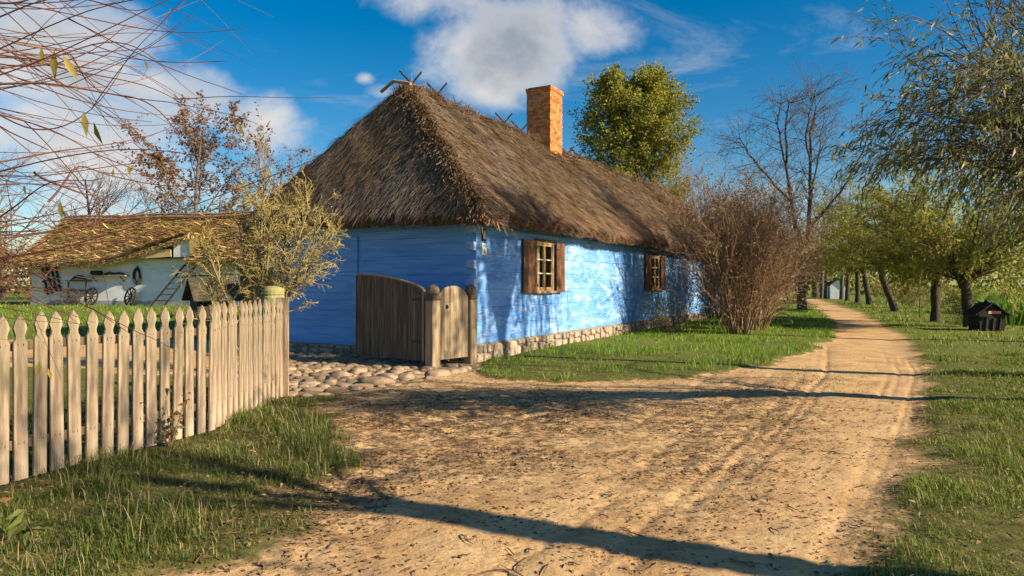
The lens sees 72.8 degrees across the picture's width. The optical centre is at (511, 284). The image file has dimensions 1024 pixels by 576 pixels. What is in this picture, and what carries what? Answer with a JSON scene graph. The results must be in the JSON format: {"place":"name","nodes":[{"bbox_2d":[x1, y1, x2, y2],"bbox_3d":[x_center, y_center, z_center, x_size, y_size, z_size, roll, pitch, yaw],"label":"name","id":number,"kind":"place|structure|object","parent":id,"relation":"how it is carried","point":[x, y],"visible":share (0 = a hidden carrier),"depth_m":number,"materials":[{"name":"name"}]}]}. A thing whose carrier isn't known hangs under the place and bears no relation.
{"place":"outdoors","nodes":[
{"label":"outdoors","id":0,"kind":"place"},
{"bbox_2d":[0,302,252,369],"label":"grass","id":1,"kind":"structure","parent":0,"point":[82,306],"depth_m":34.13,"materials":[{"name":"green plant"}]},
{"bbox_2d":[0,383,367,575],"bbox_3d":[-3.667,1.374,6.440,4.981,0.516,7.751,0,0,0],"label":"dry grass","id":2,"kind":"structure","parent":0,"point":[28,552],"depth_m":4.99,"materials":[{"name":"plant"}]},
{"bbox_2d":[0,383,370,575],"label":"grass","id":3,"kind":"structure","parent":0,"point":[112,538],"depth_m":5.27,"materials":[{"name":"green plant"}]},
{"bbox_2d":[206,350,480,396],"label":"cobbled paving","id":4,"kind":"structure","parent":0,"point":[308,383],"depth_m":13.28,"materials":[{"name":"stone"}]},
{"bbox_2d":[329,370,350,378],"bbox_3d":[-3.020,1.620,12.194,0.376,0.241,0.328,0,0,0],"label":"stone","id":5,"kind":"object","parent":4,"relation":"on","point":[338,374],"visible":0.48,"depth_m":12.07,"materials":[{"name":"beige stone"}]},
{"bbox_2d":[349,367,367,372],"bbox_3d":[-2.886,1.638,12.973,0.315,0.188,0.296,0,0,40],"label":"stone","id":6,"kind":"object","parent":4,"relation":"on","point":[360,369],"visible":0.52,"depth_m":12.89,"materials":[{"name":"beige stone"}]},
{"bbox_2d":[357,376,395,384],"bbox_3d":[-2.237,1.626,11.491,0.671,0.235,0.498,0,0,0],"label":"stone","id":7,"kind":"object","parent":4,"relation":"on","point":[378,380],"visible":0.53,"depth_m":11.29,"materials":[{"name":"beige stone"}]},
{"bbox_2d":[378,373,397,378],"bbox_3d":[-2.111,1.631,11.972,0.260,0.231,0.432,0,0,44],"label":"stone","id":8,"kind":"object","parent":4,"relation":"on","point":[393,375],"visible":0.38,"depth_m":11.90,"materials":[{"name":"beige stone"}]},
{"bbox_2d":[390,366,403,369],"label":"stone","id":9,"kind":"object","parent":4,"relation":"on","point":[397,368],"visible":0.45,"depth_m":13.04,"materials":[{"name":"beige stone"}]},
{"bbox_2d":[398,372,414,378],"bbox_3d":[-1.853,1.632,12.075,0.305,0.221,0.361,0,0,0],"label":"stone","id":10,"kind":"object","parent":4,"relation":"on","point":[408,375],"visible":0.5,"depth_m":12.00,"materials":[{"name":"beige stone"}]},
{"bbox_2d":[406,370,421,373],"bbox_3d":[-1.760,1.638,12.636,0.315,0.164,0.237,0,0,15],"label":"stone","id":11,"kind":"object","parent":4,"relation":"on","point":[415,372],"visible":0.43,"depth_m":12.55,"materials":[{"name":"beige stone"}]},
{"bbox_2d":[424,369,450,376],"bbox_3d":[-1.327,1.643,12.499,0.508,0.242,0.288,0,0,-15],"label":"stone","id":12,"kind":"object","parent":4,"relation":"on","point":[439,372],"visible":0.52,"depth_m":12.41,"materials":[{"name":"beige stone"}]},
{"bbox_2d":[446,367,467,373],"bbox_3d":[-1.116,1.642,12.973,0.429,0.172,0.616,0,0,28],"label":"stone","id":13,"kind":"object","parent":4,"relation":"on","point":[454,370],"visible":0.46,"depth_m":12.93,"materials":[{"name":"beige stone"}]},
{"bbox_2d":[0,286,1023,575],"bbox_3d":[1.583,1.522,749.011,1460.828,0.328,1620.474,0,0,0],"label":"ground","id":14,"kind":"structure","parent":0,"point":[862,344],"depth_m":6.13,"materials":[{"name":"brown soil"}]},
{"bbox_2d":[0,497,11,512],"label":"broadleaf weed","id":15,"kind":"object","parent":14,"relation":"on","point":[6,499],"visible":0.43,"depth_m":4.91,"materials":[{"name":"brown plant"}]},
{"bbox_2d":[4,249,31,293],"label":"woods","id":16,"kind":"object","parent":14,"relation":"on","point":[13,279],"visible":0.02,"depth_m":116.91,"materials":[{"name":"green plant"}]},
{"bbox_2d":[0,206,39,302],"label":"hedge bush","id":17,"kind":"object","parent":14,"relation":"on","point":[18,252],"visible":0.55,"depth_m":47.33,"materials":[{"name":"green plant"}]},
{"bbox_2d":[5,507,53,543],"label":"broadleaf weed","id":18,"kind":"object","parent":14,"relation":"on","point":[20,522],"visible":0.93,"depth_m":4.34,"materials":[{"name":"green plant"}]},
{"bbox_2d":[0,143,62,299],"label":"autumn tree","id":19,"kind":"object","parent":14,"relation":"on","point":[2,293],"visible":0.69,"depth_m":61.83,"materials":[{"name":"brown plant"}]},
{"bbox_2d":[60,288,80,304],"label":"cart wheel","id":20,"kind":"object","parent":14,"relation":"on","point":[68,296],"visible":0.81,"depth_m":46.37,"materials":[{"name":"brown wood"}]},
{"bbox_2d":[66,280,91,303],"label":"work bench","id":21,"kind":"object","parent":14,"relation":"on","point":[85,290],"visible":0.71,"depth_m":46.62,"materials":[{"name":"brown wood"}]},
{"bbox_2d":[71,275,85,279],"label":"saddle","id":22,"kind":"object","parent":21,"relation":"on","point":[74,277],"visible":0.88,"depth_m":46.80,"materials":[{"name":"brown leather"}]},
{"bbox_2d":[84,287,98,305],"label":"cart wheel","id":23,"kind":"object","parent":14,"relation":"on","point":[91,295],"visible":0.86,"depth_m":46.30,"materials":[{"name":"brown wood"}]},
{"bbox_2d":[32,148,162,235],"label":"autumn tree","id":24,"kind":"object","parent":14,"relation":"on","point":[88,209],"visible":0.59,"depth_m":62.32,"materials":[{"name":"brown plant"}]},
{"bbox_2d":[124,287,136,305],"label":"cart wheel","id":25,"kind":"object","parent":14,"relation":"on","point":[130,296],"visible":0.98,"depth_m":45.71,"materials":[{"name":"brown wood"}]},
{"bbox_2d":[11,206,272,305],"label":"thatched barn","id":26,"kind":"structure","parent":14,"relation":"on","point":[154,262],"depth_m":46.60,"materials":[{"name":"paint"}]},
{"bbox_2d":[41,267,61,294],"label":"wooden harrow","id":27,"kind":"object","parent":26,"relation":"hanging from","point":[50,279],"visible":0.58,"depth_m":47.46,"materials":[{"name":"brown wood"}]},
{"bbox_2d":[87,275,129,281],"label":"plank shelf","id":28,"kind":"object","parent":26,"relation":"attached to","point":[109,275],"visible":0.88,"depth_m":46.18,"materials":[{"name":"brown wood"}]},
{"bbox_2d":[90,271,102,274],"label":"wooden trough","id":29,"kind":"object","parent":28,"relation":"on","point":[96,272],"visible":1,"depth_m":46.49,"materials":[{"name":"brown wood"}]},
{"bbox_2d":[103,271,124,274],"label":"wooden yoke","id":30,"kind":"object","parent":28,"relation":"on","point":[109,272],"visible":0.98,"depth_m":46.25,"materials":[{"name":"brown wood"}]},
{"bbox_2d":[132,266,141,284],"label":"horse collar","id":31,"kind":"object","parent":26,"relation":"hanging from","point":[139,276],"visible":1,"depth_m":45.99,"materials":[{"name":"black leather"}]},
{"bbox_2d":[0,297,288,484],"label":"picket fence","id":32,"kind":"object","parent":14,"relation":"on","point":[260,370],"visible":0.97,"depth_m":6.64,"materials":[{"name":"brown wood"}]},
{"bbox_2d":[140,388,190,446],"bbox_3d":[-3.434,1.329,6.890,0.454,0.587,0.412,0,0,-27],"label":"young bush","id":33,"kind":"object","parent":14,"relation":"on","point":[165,434],"visible":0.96,"depth_m":6.88,"materials":[{"name":"green plant"}]},
{"bbox_2d":[0,0,333,379],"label":"osier willow","id":34,"kind":"object","parent":14,"relation":"on","point":[53,63],"visible":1,"depth_m":3.04,"materials":[{"name":"brown plant"}]},
{"bbox_2d":[128,176,209,215],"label":"autumn tree","id":35,"kind":"object","parent":14,"relation":"on","point":[146,205],"visible":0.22,"depth_m":66.27,"materials":[{"name":"brown plant"}]},
{"bbox_2d":[150,253,205,305],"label":"ladder","id":36,"kind":"object","parent":14,"relation":"on","point":[167,285],"visible":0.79,"depth_m":44.66,"materials":[{"name":"brown wood"}]},
{"bbox_2d":[111,90,275,216],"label":"autumn tree","id":37,"kind":"object","parent":14,"relation":"on","point":[199,149],"visible":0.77,"depth_m":59.68,"materials":[{"name":"brown plant"}]},
{"bbox_2d":[182,279,242,317],"bbox_3d":[-12.950,0.568,30.000,2.000,1.664,2.074,0,0,-38],"label":"kennel","id":38,"kind":"object","parent":14,"relation":"on","point":[192,291],"visible":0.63,"depth_m":29.42,"materials":[{"name":"brown wood"}]},
{"bbox_2d":[199,125,315,213],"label":"autumn tree","id":39,"kind":"object","parent":14,"relation":"on","point":[271,161],"visible":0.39,"depth_m":59.78,"materials":[{"name":"brown plant"}]},
{"bbox_2d":[172,102,347,352],"bbox_3d":[-4.527,-0.851,12.688,3.354,5.028,2.019,0,0,0],"label":"elder shrub","id":40,"kind":"object","parent":14,"relation":"on","point":[259,230],"visible":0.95,"depth_m":12.56,"materials":[{"name":"green plant"}]},
{"bbox_2d":[262,286,283,319],"bbox_3d":[-3.500,0.907,10.180,0.320,1.785,0.315,0,0,0],"label":"log post","id":41,"kind":"object","parent":14,"relation":"on","point":[269,293],"visible":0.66,"depth_m":10.05,"materials":[{"name":"beige wood"}]},
{"bbox_2d":[425,284,440,367],"bbox_3d":[-1.568,0.895,13.751,0.280,1.810,0.280,0,0,39],"label":"gate post","id":42,"kind":"object","parent":14,"relation":"on","point":[432,327],"visible":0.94,"depth_m":13.67,"materials":[{"name":"brown wood"}]},
{"bbox_2d":[356,274,425,361],"bbox_3d":[-2.542,0.648,14.548,2.159,1.783,0.115,0,0,38],"label":"gate leaf","id":43,"kind":"object","parent":42,"relation":"attached to","point":[390,317],"visible":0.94,"depth_m":14.53,"materials":[{"name":"brown wood"}]},
{"bbox_2d":[439,286,467,359],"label":"wicket gate","id":44,"kind":"structure","parent":42,"relation":"attached to","point":[454,329],"depth_m":14.18,"materials":[{"name":"brown wood"}]},
{"bbox_2d":[465,284,476,363],"bbox_3d":[-0.867,0.895,14.619,0.255,1.810,0.255,0,0,39],"label":"gate post","id":45,"kind":"object","parent":14,"relation":"on","point":[471,292],"visible":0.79,"depth_m":14.53,"materials":[{"name":"brown wood"}]},
{"bbox_2d":[235,70,719,361],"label":"thatched cottage","id":46,"kind":"structure","parent":14,"relation":"on","point":[537,235],"depth_m":16.96,"materials":[{"name":"blue paint"}]},
{"bbox_2d":[535,238,556,293],"bbox_3d":[0.812,-0.467,17.641,0.190,1.365,1.160,0,0,29],"label":"window","id":47,"kind":"structure","parent":46,"relation":"in","point":[545,243],"depth_m":17.66,"materials":[{"name":"beige wood"}]},
{"bbox_2d":[651,253,660,290],"bbox_3d":[5.289,-0.467,25.792,0.190,1.365,1.160,0,0,29],"label":"window","id":48,"kind":"structure","parent":46,"relation":"in","point":[654,288],"depth_m":26.03,"materials":[{"name":"beige wood"}]},
{"bbox_2d":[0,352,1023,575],"bbox_3d":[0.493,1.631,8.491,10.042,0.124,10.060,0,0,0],"label":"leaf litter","id":49,"kind":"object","parent":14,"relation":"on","point":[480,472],"visible":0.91,"depth_m":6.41,"materials":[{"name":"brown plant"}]},
{"bbox_2d":[194,395,921,575],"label":"twig litter","id":50,"kind":"object","parent":14,"relation":"on","point":[735,560],"visible":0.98,"depth_m":4.77,"materials":[{"name":"brown plant"}]},
{"bbox_2d":[342,364,912,564],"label":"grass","id":51,"kind":"structure","parent":14,"relation":"on","point":[738,429],"depth_m":8.79,"materials":[{"name":"green plant"}]},
{"bbox_2d":[566,58,704,211],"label":"round leafy tree","id":52,"kind":"object","parent":14,"relation":"on","point":[625,109],"visible":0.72,"depth_m":53.14,"materials":[{"name":"green plant"}]},
{"bbox_2d":[478,306,836,381],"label":"grass","id":53,"kind":"structure","parent":14,"relation":"on","point":[704,343],"depth_m":17.16,"materials":[{"name":"green plant"}]},
{"bbox_2d":[643,287,707,333],"bbox_3d":[5.183,0.858,22.388,1.798,1.601,2.430,0,0,38],"label":"twiggy shrub","id":54,"kind":"object","parent":14,"relation":"on","point":[660,317],"visible":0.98,"depth_m":22.47,"materials":[{"name":"brown plant"}]},
{"bbox_2d":[637,127,806,318],"bbox_3d":[9.964,-2.913,33.104,8.616,9.149,7.540,0,0,22],"label":"twiggy shrub","id":55,"kind":"object","parent":14,"relation":"on","point":[690,196],"visible":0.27,"depth_m":32.58,"materials":[{"name":"brown plant"}]},
{"bbox_2d":[685,177,795,310],"bbox_3d":[11.121,-2.015,35.820,6.467,7.352,5.779,0,0,0],"label":"twiggy shrub","id":56,"kind":"object","parent":14,"relation":"on","point":[742,202],"depth_m":35.27,"materials":[{"name":"brown plant"}]},
{"bbox_2d":[657,160,825,324],"bbox_3d":[9.327,-1.704,27.837,5.475,6.730,6.463,0,0,44],"label":"twiggy shrub","id":57,"kind":"object","parent":14,"relation":"on","point":[755,196],"visible":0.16,"depth_m":27.04,"materials":[{"name":"brown plant"}]},
{"bbox_2d":[649,158,846,333],"bbox_3d":[7.299,-1.230,22.858,5.889,5.779,5.636,0,0,-23],"label":"twiggy shrub","id":58,"kind":"object","parent":14,"relation":"on","point":[758,255],"visible":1,"depth_m":22.36,"materials":[{"name":"brown plant"}]},
{"bbox_2d":[678,185,840,329],"bbox_3d":[8.731,-1.040,24.712,5.542,5.400,4.356,0,0,33],"label":"twiggy shrub","id":59,"kind":"object","parent":14,"relation":"on","point":[770,319],"visible":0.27,"depth_m":24.30,"materials":[{"name":"brown plant"}]},
{"bbox_2d":[699,56,896,310],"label":"bare tree","id":60,"kind":"object","parent":14,"relation":"on","point":[813,125],"visible":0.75,"depth_m":43.09,"materials":[{"name":"brown plant"}]},
{"bbox_2d":[775,209,850,302],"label":"leafy bush","id":61,"kind":"object","parent":14,"relation":"on","point":[811,281],"visible":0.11,"depth_m":58.89,"materials":[{"name":"green plant"}]},
{"bbox_2d":[798,209,831,297],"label":"bare tree","id":62,"kind":"object","parent":14,"relation":"on","point":[821,289],"visible":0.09,"depth_m":84.05,"materials":[{"name":"brown plant"}]},
{"bbox_2d":[807,249,824,297],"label":"bare tree","id":63,"kind":"object","parent":14,"relation":"on","point":[813,289],"visible":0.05,"depth_m":86.56,"materials":[{"name":"brown plant"}]},
{"bbox_2d":[800,186,842,297],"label":"bare tree","id":64,"kind":"object","parent":14,"relation":"on","point":[825,292],"visible":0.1,"depth_m":81.46,"materials":[{"name":"brown plant"}]},
{"bbox_2d":[814,236,854,301],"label":"pollard willow","id":65,"kind":"object","parent":14,"relation":"on","point":[847,291],"visible":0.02,"depth_m":66.00,"materials":[{"name":"green plant"}]},
{"bbox_2d":[825,278,845,298],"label":"white shed","id":66,"kind":"structure","parent":14,"relation":"on","point":[832,292],"depth_m":79.50,"materials":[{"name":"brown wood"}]},
{"bbox_2d":[817,172,866,299],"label":"bare tree","id":67,"kind":"object","parent":14,"relation":"on","point":[841,294],"visible":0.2,"depth_m":74.96,"materials":[{"name":"brown plant"}]},
{"bbox_2d":[807,202,890,304],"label":"pollard willow","id":68,"kind":"object","parent":14,"relation":"on","point":[868,298],"visible":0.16,"depth_m":56.54,"materials":[{"name":"green plant"}]},
{"bbox_2d":[810,208,887,302],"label":"pollard willow","id":69,"kind":"object","parent":14,"relation":"on","point":[857,289],"visible":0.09,"depth_m":61.68,"materials":[{"name":"green plant"}]},
{"bbox_2d":[802,177,961,310],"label":"pollard willow","id":70,"kind":"object","parent":14,"relation":"on","point":[882,279],"visible":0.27,"depth_m":42.02,"materials":[{"name":"green plant"}]},
{"bbox_2d":[869,271,911,304],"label":"leafy bush","id":71,"kind":"object","parent":14,"relation":"on","point":[875,290],"visible":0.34,"depth_m":57.29,"materials":[{"name":"green plant"}]},
{"bbox_2d":[769,247,1023,294],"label":"woods","id":72,"kind":"object","parent":14,"relation":"on","point":[988,281],"visible":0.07,"depth_m":109.56,"materials":[{"name":"green plant"}]},
{"bbox_2d":[901,279,928,316],"bbox_3d":[19.493,-0.118,33.791,1.292,3.738,1.601,0,0,24],"label":"sapling","id":73,"kind":"object","parent":14,"relation":"on","point":[919,298],"visible":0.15,"depth_m":33.88,"materials":[{"name":"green plant"}]},
{"bbox_2d":[889,280,948,307],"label":"leafy bush","id":74,"kind":"object","parent":14,"relation":"on","point":[907,300],"visible":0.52,"depth_m":47.71,"materials":[{"name":"green plant"}]},
{"bbox_2d":[822,0,1023,266],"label":"leafy willow","id":75,"kind":"object","parent":14,"relation":"on","point":[995,120],"visible":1,"depth_m":6.98,"materials":[{"name":"green plant"}]},
{"bbox_2d":[825,123,1023,326],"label":"pollard willow","id":76,"kind":"object","parent":14,"relation":"on","point":[935,261],"visible":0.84,"depth_m":25.57,"materials":[{"name":"green plant"}]},
{"bbox_2d":[833,144,1021,321],"bbox_3d":[18.722,-2.218,30.571,7.729,8.073,7.572,0,0,39],"label":"pollard willow","id":77,"kind":"object","parent":14,"relation":"on","point":[935,300],"visible":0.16,"depth_m":30.07,"materials":[{"name":"green plant"}]},
{"bbox_2d":[924,280,990,312],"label":"leafy bush","id":78,"kind":"object","parent":14,"relation":"on","point":[955,297],"visible":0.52,"depth_m":40.07,"materials":[{"name":"green plant"}]},
{"bbox_2d":[919,0,1023,143],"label":"roadside tree","id":79,"kind":"object","parent":14,"relation":"on","point":[998,5],"visible":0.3,"depth_m":18.79,"materials":[{"name":"green plant"}]},
{"bbox_2d":[962,299,1011,330],"bbox_3d":[16.630,1.055,24.313,1.165,1.090,0.964,0,0,8],"label":"garden hut","id":80,"kind":"object","parent":14,"relation":"on","point":[986,315],"visible":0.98,"depth_m":23.99,"materials":[{"name":"brown wood"}]},
{"bbox_2d":[972,290,1023,325],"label":"crop","id":81,"kind":"object","parent":14,"relation":"on","point":[1003,302],"visible":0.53,"depth_m":27.90,"materials":[{"name":"green plant"}]},
{"bbox_2d":[984,286,1023,300],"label":"leafy bush","id":82,"kind":"object","parent":14,"relation":"on","point":[1018,295],"visible":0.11,"depth_m":36.97,"materials":[{"name":"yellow plant"}]},
{"bbox_2d":[0,0,1023,285],"label":"sky","id":83,"kind":"structure","parent":0,"point":[487,53],"materials":[{"name":"blue"}]},
{"bbox_2d":[831,300,1023,353],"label":"grass","id":84,"kind":"structure","parent":0,"point":[948,343],"depth_m":27.17,"materials":[{"name":"green plant"}]},
{"bbox_2d":[842,351,1023,575],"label":"grass","id":85,"kind":"structure","parent":0,"point":[973,406],"depth_m":6.19,"materials":[{"name":"green plant"}]},
{"bbox_2d":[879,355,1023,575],"bbox_3d":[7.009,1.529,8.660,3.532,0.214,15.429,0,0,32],"label":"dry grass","id":86,"kind":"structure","parent":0,"point":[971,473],"depth_m":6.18,"materials":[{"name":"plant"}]}
]}

